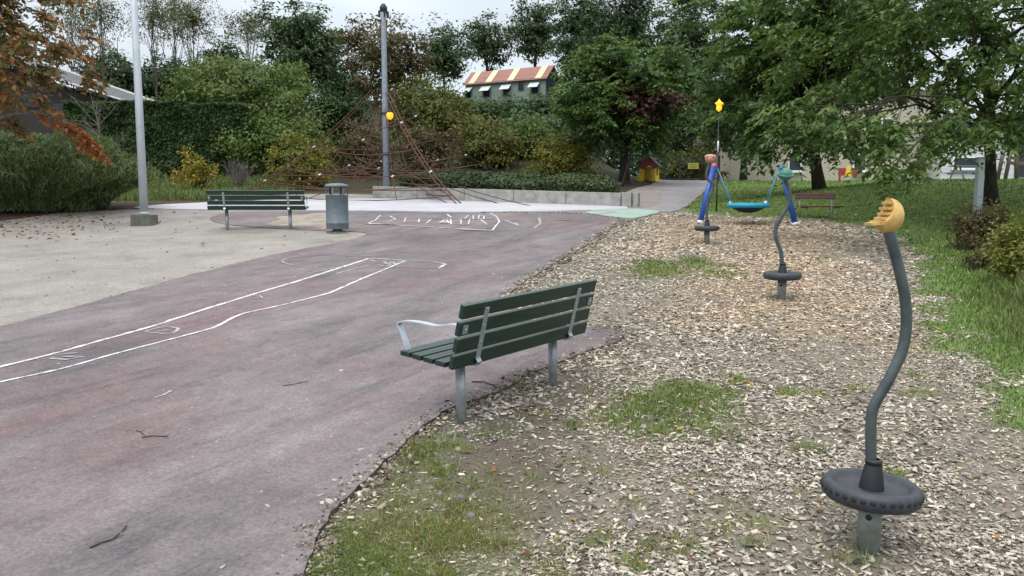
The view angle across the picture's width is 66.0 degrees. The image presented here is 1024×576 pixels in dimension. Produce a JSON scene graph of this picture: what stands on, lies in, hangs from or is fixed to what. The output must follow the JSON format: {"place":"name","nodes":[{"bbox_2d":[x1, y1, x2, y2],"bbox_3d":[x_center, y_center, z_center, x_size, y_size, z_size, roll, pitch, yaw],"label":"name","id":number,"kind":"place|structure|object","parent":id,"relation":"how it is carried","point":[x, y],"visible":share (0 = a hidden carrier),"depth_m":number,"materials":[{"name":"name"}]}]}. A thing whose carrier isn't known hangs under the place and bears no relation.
{"place":"outdoors","nodes":[
{"label":"outdoors","id":0,"kind":"place"},
{"bbox_2d":[0,209,365,325],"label":"sand","id":1,"kind":"structure","parent":0,"point":[128,258],"depth_m":13.73,"materials":[{"name":"sand"}]},
{"bbox_2d":[0,0,113,166],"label":"autumn maple","id":2,"kind":"object","parent":1,"relation":"on","point":[14,45],"visible":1,"depth_m":17.07,"materials":[{"name":"orange plant"}]},
{"bbox_2d":[130,0,157,225],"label":"flagpole","id":3,"kind":"object","parent":1,"relation":"on","point":[143,218],"visible":0.89,"depth_m":17.56,"materials":[{"name":"metal"}]},
{"bbox_2d":[206,190,308,229],"bbox_3d":[-5.440,-1.638,16.957,2.020,0.916,0.686,-1,6,-6],"label":"park bench","id":4,"kind":"object","parent":1,"relation":"on","point":[267,197],"visible":0.98,"depth_m":16.66,"materials":[{"name":"green paint"}]},
{"bbox_2d":[325,183,348,233],"bbox_3d":[-3.645,-1.661,16.427,0.490,1.037,0.490,0,6,0],"label":"litter bin","id":5,"kind":"object","parent":1,"relation":"on","point":[337,218],"visible":0.98,"depth_m":16.25,"materials":[{"name":"metal"}]},
{"bbox_2d":[0,208,1006,563],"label":"fallen leaves","id":6,"kind":"object","parent":1,"relation":"on","point":[306,232],"visible":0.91,"depth_m":6.72,"materials":[{"name":"brown plant"}]},
{"bbox_2d":[0,211,623,575],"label":"asphalt","id":7,"kind":"structure","parent":0,"point":[201,368],"depth_m":6.24,"materials":[{"name":"asphalt"}]},
{"bbox_2d":[89,525,126,547],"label":"twig","id":8,"kind":"object","parent":7,"relation":"on","point":[109,539],"visible":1,"depth_m":3.89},
{"bbox_2d":[267,213,325,228],"bbox_3d":[-4.853,-1.600,18.625,1.708,0.319,3.725,-1,6,-8],"label":"sand spill","id":9,"kind":"object","parent":7,"relation":"on","point":[315,220],"visible":0.74,"depth_m":18.40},
{"bbox_2d":[471,381,498,387],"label":"twig","id":10,"kind":"object","parent":7,"relation":"on","point":[487,383],"visible":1,"depth_m":6.34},
{"bbox_2d":[134,198,628,211],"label":"plaza","id":11,"kind":"structure","parent":0,"point":[414,205],"depth_m":22.25,"materials":[{"name":"concrete"}]},
{"bbox_2d":[3,0,1023,173],"label":"sky","id":12,"kind":"structure","parent":0,"point":[460,10],"materials":[{"name":"white"}]},
{"bbox_2d":[47,100,1023,575],"bbox_3d":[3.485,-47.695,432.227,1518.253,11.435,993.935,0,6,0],"label":"ground","id":13,"kind":"structure","parent":0,"point":[495,458],"depth_m":5.36,"materials":[{"name":"wood"}]},
{"bbox_2d":[0,25,76,84],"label":"backing tree","id":14,"kind":"object","parent":13,"relation":"on","point":[44,60],"visible":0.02,"depth_m":60.71,"materials":[{"name":"green plant"}]},
{"bbox_2d":[33,0,105,88],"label":"birch","id":15,"kind":"object","parent":13,"relation":"on","point":[70,24],"visible":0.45,"depth_m":62.21,"materials":[{"name":"green plant"}]},
{"bbox_2d":[0,53,171,137],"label":"brown building","id":16,"kind":"structure","parent":13,"relation":"on","point":[32,123],"depth_m":43.25,"materials":[{"name":"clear glass"}]},
{"bbox_2d":[23,94,94,122],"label":"window","id":17,"kind":"structure","parent":16,"relation":"in","point":[59,106],"depth_m":43.14,"materials":[{"name":"grey glass"}]},
{"bbox_2d":[46,84,134,145],"bbox_3d":[-15.136,-5.433,28.539,3.044,4.097,1.702,2,6,16],"label":"bare sapling","id":18,"kind":"object","parent":13,"relation":"on","point":[98,121],"visible":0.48,"depth_m":28.41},
{"bbox_2d":[66,0,130,98],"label":"birch","id":19,"kind":"object","parent":13,"relation":"on","point":[101,11],"visible":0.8,"depth_m":56.31,"materials":[{"name":"green plant"}]},
{"bbox_2d":[0,200,206,220],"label":"mulch border","id":20,"kind":"object","parent":13,"relation":"on","point":[4,215],"visible":0.27,"depth_m":21.79,"materials":[{"name":"brown soil"}]},
{"bbox_2d":[0,127,161,212],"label":"juniper","id":21,"kind":"object","parent":20,"relation":"on","point":[66,177],"visible":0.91,"depth_m":20.19,"materials":[{"name":"green plant"}]},
{"bbox_2d":[71,44,158,100],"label":"backing tree","id":22,"kind":"object","parent":13,"relation":"on","point":[122,75],"visible":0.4,"depth_m":63.53,"materials":[{"name":"green plant"}]},
{"bbox_2d":[117,0,180,99],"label":"birch","id":23,"kind":"object","parent":13,"relation":"on","point":[154,16],"visible":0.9,"depth_m":59.15,"materials":[{"name":"green plant"}]},
{"bbox_2d":[121,45,190,101],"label":"backing tree","id":24,"kind":"object","parent":13,"relation":"on","point":[163,71],"visible":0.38,"depth_m":65.31,"materials":[{"name":"green plant"}]},
{"bbox_2d":[60,98,258,174],"bbox_3d":[-14.845,-6.361,33.482,7.882,3.240,2.042,0,6,0],"label":"clipped hedge","id":25,"kind":"object","parent":13,"relation":"on","point":[200,129],"visible":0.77,"depth_m":32.72,"materials":[{"name":"green plant"}]},
{"bbox_2d":[143,0,209,89],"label":"birch","id":26,"kind":"object","parent":13,"relation":"on","point":[174,52],"visible":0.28,"depth_m":62.23,"materials":[{"name":"green plant"}]},
{"bbox_2d":[159,0,226,102],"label":"birch","id":27,"kind":"object","parent":13,"relation":"on","point":[193,20],"visible":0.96,"depth_m":56.09,"materials":[{"name":"green plant"}]},
{"bbox_2d":[164,145,222,189],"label":"yellow bush","id":28,"kind":"object","parent":13,"relation":"on","point":[199,167],"visible":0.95,"depth_m":28.22,"materials":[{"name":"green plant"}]},
{"bbox_2d":[104,172,313,201],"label":"verge grass","id":29,"kind":"structure","parent":13,"relation":"on","point":[163,188],"depth_m":28.03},
{"bbox_2d":[181,30,277,102],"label":"backing tree","id":30,"kind":"object","parent":13,"relation":"on","point":[209,54],"visible":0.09,"depth_m":61.45,"materials":[{"name":"green plant"}]},
{"bbox_2d":[222,157,260,187],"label":"bare bush","id":31,"kind":"object","parent":13,"relation":"on","point":[242,179],"visible":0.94,"depth_m":29.35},
{"bbox_2d":[217,0,269,68],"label":"birch","id":32,"kind":"object","parent":13,"relation":"on","point":[250,29],"visible":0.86,"depth_m":59.08,"materials":[{"name":"green plant"}]},
{"bbox_2d":[145,42,347,142],"bbox_3d":[-12.754,-8.944,38.689,10.205,5.288,8.469,0,6,0],"label":"broad shrub tree","id":33,"kind":"object","parent":13,"relation":"on","point":[240,85],"visible":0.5,"depth_m":36.78,"materials":[{"name":"green plant"}]},
{"bbox_2d":[207,89,338,174],"bbox_3d":[-9.937,-6.276,33.698,6.005,4.161,5.100,0,6,0],"label":"leafy shrub","id":34,"kind":"object","parent":13,"relation":"on","point":[257,143],"visible":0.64,"depth_m":32.83,"materials":[{"name":"green plant"}]},
{"bbox_2d":[244,0,357,92],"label":"ash tree","id":35,"kind":"object","parent":13,"relation":"on","point":[303,42],"visible":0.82,"depth_m":50.45,"materials":[{"name":"green plant"}]},
{"bbox_2d":[252,127,350,189],"bbox_3d":[-7.916,-4.698,29.594,3.823,2.649,2.306,0,6,0],"label":"golden shrub","id":36,"kind":"object","parent":13,"relation":"on","point":[309,163],"visible":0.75,"depth_m":29.41,"materials":[{"name":"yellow plant"}]},
{"bbox_2d":[289,78,381,157],"bbox_3d":[-8.165,-7.698,36.470,4.552,4.338,3.167,-2,6,-22],"label":"dark conifer","id":37,"kind":"object","parent":13,"relation":"on","point":[339,112],"visible":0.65,"depth_m":35.89,"materials":[{"name":"green plant"}]},
{"bbox_2d":[304,194,372,198],"bbox_3d":[-6.016,-3.002,26.112,3.640,0.265,2.800,0,6,0],"label":"sand strip","id":38,"kind":"object","parent":13,"relation":"on","point":[321,196],"visible":0.25,"depth_m":26.36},
{"bbox_2d":[311,61,375,101],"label":"backing tree","id":39,"kind":"object","parent":13,"relation":"on","point":[342,90],"visible":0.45,"depth_m":57.62,"materials":[{"name":"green plant"}]},
{"bbox_2d":[326,118,405,177],"bbox_3d":[-6.158,-5.685,33.127,3.284,2.964,2.777,0,6,0],"label":"rusty thicket","id":40,"kind":"object","parent":13,"relation":"on","point":[353,145],"visible":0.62,"depth_m":32.73,"materials":[{"name":"brown plant"}]},
{"bbox_2d":[325,9,448,105],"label":"brown tree","id":41,"kind":"object","parent":13,"relation":"on","point":[397,56],"visible":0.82,"depth_m":48.03,"materials":[{"name":"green plant"}]},
{"bbox_2d":[244,3,530,205],"bbox_3d":[-3.584,-5.882,26.299,10.528,6.374,6.065,2,6,14],"label":"climbing net","id":42,"kind":"object","parent":13,"relation":"on","point":[383,14],"visible":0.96,"depth_m":25.07,"materials":[{"name":"fabric"}]},
{"bbox_2d":[386,111,392,118],"bbox_3d":[-3.883,-5.482,24.981,0.246,0.280,0.218,-3,7,-29],"label":"lantern","id":43,"kind":"object","parent":42,"relation":"attached to","point":[389,114],"visible":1,"depth_m":24.91,"materials":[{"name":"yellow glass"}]},
{"bbox_2d":[373,120,469,174],"bbox_3d":[-3.632,-5.533,32.656,3.690,2.706,3.208,3,6,24],"label":"berry thicket","id":44,"kind":"object","parent":13,"relation":"on","point":[435,147],"visible":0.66,"depth_m":32.28,"materials":[{"name":"green plant"}]},
{"bbox_2d":[372,66,483,150],"bbox_3d":[-3.864,-8.380,38.120,5.171,4.695,4.972,4,7,34],"label":"olive thicket","id":45,"kind":"object","parent":13,"relation":"on","point":[443,112],"visible":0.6,"depth_m":37.61,"materials":[{"name":"green plant"}]},
{"bbox_2d":[388,79,475,115],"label":"slope bush","id":46,"kind":"object","parent":13,"relation":"on","point":[406,82],"visible":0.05,"depth_m":45.51,"materials":[{"name":"green plant"}]},
{"bbox_2d":[305,437,574,575],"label":"lawn grass","id":47,"kind":"structure","parent":13,"relation":"on","point":[454,538],"depth_m":3.96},
{"bbox_2d":[417,11,486,88],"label":"skyline tree","id":48,"kind":"object","parent":13,"relation":"on","point":[450,55],"visible":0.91,"depth_m":63.84,"materials":[{"name":"green plant"}]},
{"bbox_2d":[444,107,504,140],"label":"slope bush","id":49,"kind":"object","parent":13,"relation":"on","point":[484,120],"visible":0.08,"depth_m":39.03,"materials":[{"name":"green plant"}]},
{"bbox_2d":[450,92,520,122],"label":"bank bush","id":50,"kind":"object","parent":13,"relation":"on","point":[496,109],"visible":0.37,"depth_m":43.78,"materials":[{"name":"green plant"}]},
{"bbox_2d":[450,8,521,70],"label":"skyline tree","id":51,"kind":"object","parent":13,"relation":"on","point":[486,44],"visible":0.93,"depth_m":67.67,"materials":[{"name":"green plant"}]},
{"bbox_2d":[445,112,531,170],"bbox_3d":[-1.077,-6.238,34.555,3.881,2.922,3.406,0,6,0],"label":"willow shrub","id":52,"kind":"object","parent":13,"relation":"on","point":[484,147],"visible":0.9,"depth_m":34.02,"materials":[{"name":"green plant"}]},
{"bbox_2d":[396,279,596,423],"bbox_3d":[-0.069,0.476,5.987,0.695,0.968,1.560,5,10,40],"label":"park bench","id":53,"kind":"object","parent":13,"relation":"on","point":[479,340],"visible":0.98,"depth_m":5.61,"materials":[{"name":"green paint"}]},
{"bbox_2d":[373,186,639,206],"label":"retaining wall","id":54,"kind":"structure","parent":13,"relation":"on","point":[629,199],"depth_m":23.44,"materials":[{"name":"concrete"}]},
{"bbox_2d":[397,168,621,192],"bbox_3d":[-0.275,-3.690,27.263,8.967,1.172,3.432,2,6,20],"label":"ground cover","id":55,"kind":"object","parent":13,"relation":"on","point":[578,181],"visible":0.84,"depth_m":26.17,"materials":[{"name":"green plant"}]},
{"bbox_2d":[460,65,558,100],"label":"hillside hut","id":56,"kind":"object","parent":13,"relation":"on","point":[519,82],"visible":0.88,"depth_m":58.21,"materials":[{"name":"red tile"}]},
{"bbox_2d":[460,87,471,98],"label":"window","id":57,"kind":"structure","parent":56,"relation":"in","point":[469,94],"depth_m":59.55,"materials":[{"name":"white glass"}]},
{"bbox_2d":[479,86,490,96],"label":"window","id":58,"kind":"structure","parent":56,"relation":"in","point":[486,89],"depth_m":58.85,"materials":[{"name":"white glass"}]},
{"bbox_2d":[499,84,510,95],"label":"window","id":59,"kind":"structure","parent":56,"relation":"in","point":[506,89],"depth_m":58.07,"materials":[{"name":"white glass"}]},
{"bbox_2d":[518,81,523,90],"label":"window","id":60,"kind":"structure","parent":56,"relation":"in","point":[520,83],"depth_m":57.61,"materials":[{"name":"black glass"}]},
{"bbox_2d":[527,82,539,93],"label":"window","id":61,"kind":"structure","parent":56,"relation":"in","point":[534,86],"depth_m":57.05,"materials":[{"name":"white glass"}]},
{"bbox_2d":[489,107,564,162],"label":"green shrub","id":62,"kind":"object","parent":13,"relation":"on","point":[528,133],"visible":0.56,"depth_m":35.97,"materials":[{"name":"green plant"}]},
{"bbox_2d":[497,87,559,116],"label":"bank thicket","id":63,"kind":"object","parent":13,"relation":"on","point":[541,102],"visible":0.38,"depth_m":44.05,"materials":[{"name":"green plant"}]},
{"bbox_2d":[498,0,562,66],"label":"skyline tree","id":64,"kind":"object","parent":13,"relation":"on","point":[533,37],"visible":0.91,"depth_m":65.50,"materials":[{"name":"green plant"}]},
{"bbox_2d":[496,104,583,142],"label":"slope thicket","id":65,"kind":"object","parent":13,"relation":"on","point":[556,123],"visible":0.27,"depth_m":39.36,"materials":[{"name":"green plant"}]},
{"bbox_2d":[57,204,1023,575],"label":"wood chips","id":66,"kind":"object","parent":13,"relation":"on","point":[725,346],"visible":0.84,"depth_m":5.81,"materials":[{"name":"wood"}]},
{"bbox_2d":[401,381,707,569],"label":"gravel","id":67,"kind":"structure","parent":13,"relation":"on","point":[632,523],"depth_m":5.27,"materials":[{"name":"gravel"}]},
{"bbox_2d":[521,130,604,175],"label":"lemon shrub","id":68,"kind":"object","parent":13,"relation":"on","point":[559,159],"visible":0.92,"depth_m":32.46,"materials":[{"name":"yellow plant"}]},
{"bbox_2d":[543,0,616,76],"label":"skyline tree","id":69,"kind":"object","parent":13,"relation":"on","point":[565,45],"visible":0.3,"depth_m":59.38,"materials":[{"name":"green plant"}]},
{"bbox_2d":[556,77,615,157],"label":"skyline tree","id":70,"kind":"object","parent":13,"relation":"on","point":[574,142],"visible":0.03,"depth_m":41.32,"materials":[{"name":"green plant"}]},
{"bbox_2d":[174,107,1021,176],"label":"wood","id":71,"kind":"object","parent":13,"relation":"on","point":[639,159],"depth_m":88.55,"materials":[{"name":"green plant"}]},
{"bbox_2d":[571,0,671,66],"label":"skyline tree","id":72,"kind":"object","parent":13,"relation":"on","point":[630,22],"visible":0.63,"depth_m":55.43,"materials":[{"name":"green plant"}]},
{"bbox_2d":[549,27,714,183],"bbox_3d":[4.879,-7.255,32.002,7.014,6.342,6.155,0,6,0],"label":"spreading tree","id":73,"kind":"object","parent":13,"relation":"on","point":[601,81],"visible":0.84,"depth_m":30.88,"materials":[{"name":"green plant"}]},
{"bbox_2d":[637,156,662,181],"bbox_3d":[5.888,-5.082,33.654,0.957,1.077,0.805,2,6,22],"label":"playhouse","id":74,"kind":"object","parent":13,"relation":"on","point":[651,173],"visible":0.95,"depth_m":33.41,"materials":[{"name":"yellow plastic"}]},
{"bbox_2d":[608,83,693,186],"bbox_3d":[5.208,-5.861,30.871,3.472,4.146,3.083,0,6,0],"label":"copper tree","id":75,"kind":"object","parent":13,"relation":"on","point":[649,105],"visible":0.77,"depth_m":30.00,"materials":[{"name":"brown plant"}]},
{"bbox_2d":[591,152,719,180],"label":"fence","id":76,"kind":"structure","parent":13,"relation":"on","point":[694,165],"depth_m":37.08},
{"bbox_2d":[319,243,1023,575],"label":"grass tufts","id":77,"kind":"object","parent":13,"relation":"on","point":[662,271],"visible":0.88,"depth_m":5.56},
{"bbox_2d":[659,146,686,179],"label":"shrub","id":78,"kind":"object","parent":13,"relation":"on","point":[668,162],"visible":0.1,"depth_m":41.83,"materials":[{"name":"green plant"}]},
{"bbox_2d":[644,56,714,166],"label":"skyline tree","id":79,"kind":"object","parent":13,"relation":"on","point":[679,132],"visible":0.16,"depth_m":45.41,"materials":[{"name":"green plant"}]},
{"bbox_2d":[639,0,737,153],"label":"skyline tree","id":80,"kind":"object","parent":13,"relation":"on","point":[696,40],"visible":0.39,"depth_m":49.75,"materials":[{"name":"green plant"}]},
{"bbox_2d":[655,139,730,180],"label":"gate shrub","id":81,"kind":"object","parent":13,"relation":"on","point":[698,154],"visible":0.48,"depth_m":40.66,"materials":[{"name":"green plant"}]},
{"bbox_2d":[694,154,719,243],"bbox_3d":[3.643,-1.616,14.677,0.458,1.733,0.458,0,6,0],"label":"spinner","id":82,"kind":"object","parent":13,"relation":"on","point":[706,228],"visible":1,"depth_m":14.62,"materials":[{"name":"grey metal"}]},
{"bbox_2d":[715,99,722,211],"bbox_3d":[5.419,-3.436,20.757,0.218,3.039,0.218,-2,6,-22],"label":"pole","id":83,"kind":"object","parent":13,"relation":"on","point":[718,103],"visible":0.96,"depth_m":20.70,"materials":[{"name":"metal"}]},
{"bbox_2d":[691,53,772,179],"bbox_3d":[11.104,-8.540,37.683,5.095,7.256,4.973,2,6,19],"label":"skyline tree","id":84,"kind":"object","parent":13,"relation":"on","point":[720,79],"visible":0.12,"depth_m":37.23,"materials":[{"name":"green plant"}]},
{"bbox_2d":[697,163,797,225],"bbox_3d":[5.395,-2.058,17.992,2.178,1.605,0.939,3,7,29],"label":"basket swing","id":85,"kind":"object","parent":13,"relation":"on","point":[747,207],"visible":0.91,"depth_m":17.89,"materials":[{"name":"blue paint"}]},
{"bbox_2d":[763,166,801,300],"bbox_3d":[3.337,-0.635,9.679,0.458,1.698,0.458,0,6,0],"label":"spinner","id":86,"kind":"object","parent":13,"relation":"on","point":[782,275],"visible":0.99,"depth_m":9.63,"materials":[{"name":"metal"}]},
{"bbox_2d":[647,0,924,189],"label":"dense tree","id":87,"kind":"object","parent":13,"relation":"on","point":[735,49],"visible":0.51,"depth_m":23.38,"materials":[{"name":"green plant"}]},
{"bbox_2d":[795,193,843,219],"bbox_3d":[7.527,-1.970,19.340,0.412,0.703,1.119,-4,7,-33],"label":"wooden bench","id":88,"kind":"object","parent":13,"relation":"on","point":[830,196],"visible":0.97,"depth_m":19.15,"materials":[{"name":"red wood"}]},
{"bbox_2d":[696,86,952,180],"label":"cream building","id":89,"kind":"structure","parent":13,"relation":"on","point":[732,166],"depth_m":41.55,"materials":[{"name":"paint"}]},
{"bbox_2d":[788,155,803,172],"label":"window","id":90,"kind":"structure","parent":89,"relation":"in","point":[791,164],"depth_m":41.51,"materials":[{"name":"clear glass"}]},
{"bbox_2d":[852,154,866,172],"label":"window","id":91,"kind":"structure","parent":89,"relation":"in","point":[863,170],"depth_m":41.51,"materials":[{"name":"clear glass"}]},
{"bbox_2d":[881,118,894,125],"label":"window","id":92,"kind":"structure","parent":89,"relation":"in","point":[883,122],"depth_m":41.28,"materials":[{"name":"clear glass"}]},
{"bbox_2d":[916,139,927,177],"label":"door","id":93,"kind":"structure","parent":89,"relation":"in","point":[921,159],"depth_m":41.47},
{"bbox_2d":[838,166,857,180],"bbox_3d":[15.191,-5.122,35.642,0.860,0.764,0.110,0,6,0],"label":"play panel","id":94,"kind":"object","parent":13,"relation":"on","point":[844,171],"visible":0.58,"depth_m":35.61,"materials":[{"name":"red plastic"}]},
{"bbox_2d":[774,0,950,83],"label":"skyline tree","id":95,"kind":"object","parent":13,"relation":"on","point":[912,8],"visible":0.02,"depth_m":55.31,"materials":[{"name":"green plant"}]},
{"bbox_2d":[820,197,924,555],"bbox_3d":[1.744,0.461,3.774,0.465,1.778,0.464,0,6,-4],"label":"spinner","id":96,"kind":"object","parent":13,"relation":"on","point":[872,492],"visible":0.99,"depth_m":3.76,"materials":[{"name":"metal"}]},
{"bbox_2d":[737,0,1023,215],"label":"leafy tree","id":97,"kind":"object","parent":13,"relation":"on","point":[898,32],"visible":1,"depth_m":16.19,"materials":[{"name":"green plant"}]},
{"bbox_2d":[926,122,1023,179],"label":"white annex","id":98,"kind":"object","parent":13,"relation":"on","point":[944,169],"visible":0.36,"depth_m":40.07,"materials":[{"name":"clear glass"}]},
{"bbox_2d":[950,157,975,169],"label":"window","id":99,"kind":"structure","parent":98,"relation":"in","point":[960,162],"depth_m":40.01,"materials":[{"name":"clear glass"}]},
{"bbox_2d":[1017,139,1023,177],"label":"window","id":100,"kind":"structure","parent":98,"relation":"in","point":[1021,167],"depth_m":40.05,"materials":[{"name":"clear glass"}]},
{"bbox_2d":[931,197,1022,249],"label":"brown bush","id":101,"kind":"object","parent":13,"relation":"on","point":[970,230],"visible":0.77,"depth_m":13.62,"materials":[{"name":"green plant"}]},
{"bbox_2d":[957,238,1000,271],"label":"sedge clump","id":102,"kind":"object","parent":13,"relation":"on","point":[977,257],"visible":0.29,"depth_m":11.61,"materials":[{"name":"green plant"}]},
{"bbox_2d":[972,157,985,218],"bbox_3d":[10.214,-2.116,17.253,0.150,1.473,0.153,0,6,0],"label":"square post","id":103,"kind":"object","parent":13,"relation":"on","point":[978,186],"visible":0.82,"depth_m":17.19,"materials":[{"name":"metal"}]},
{"bbox_2d":[972,209,1023,281],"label":"golden bush","id":104,"kind":"object","parent":13,"relation":"on","point":[1010,256],"visible":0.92,"depth_m":10.17,"materials":[{"name":"yellow plant"}]},
{"bbox_2d":[997,141,1023,178],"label":"timber frame","id":105,"kind":"object","parent":13,"relation":"on","point":[1017,162],"visible":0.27,"depth_m":35.57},
{"bbox_2d":[585,209,659,219],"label":"green pavement","id":106,"kind":"structure","parent":0,"point":[633,214],"depth_m":20.44,"materials":[{"name":"paint"}]},
{"bbox_2d":[627,179,664,207],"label":"gravel path","id":107,"kind":"structure","parent":0,"point":[651,194],"depth_m":27.50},
{"bbox_2d":[629,180,706,212],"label":"path","id":108,"kind":"structure","parent":0,"point":[675,193],"depth_m":27.10,"materials":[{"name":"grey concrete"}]},
{"bbox_2d":[679,178,1023,431],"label":"mound grass","id":109,"kind":"structure","parent":0,"point":[1004,291],"depth_m":10.68,"materials":[{"name":"plant"}]},
{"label":"pavement","id":110,"kind":"structure","parent":0,"visible":0},
{"bbox_2d":[942,165,975,178],"bbox_3d":[21.851,-5.416,37.643,1.700,0.832,1.700,0,6,0],"label":"picnic table","id":111,"kind":"object","parent":110,"relation":"on","point":[962,172],"visible":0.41,"depth_m":37.38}
]}

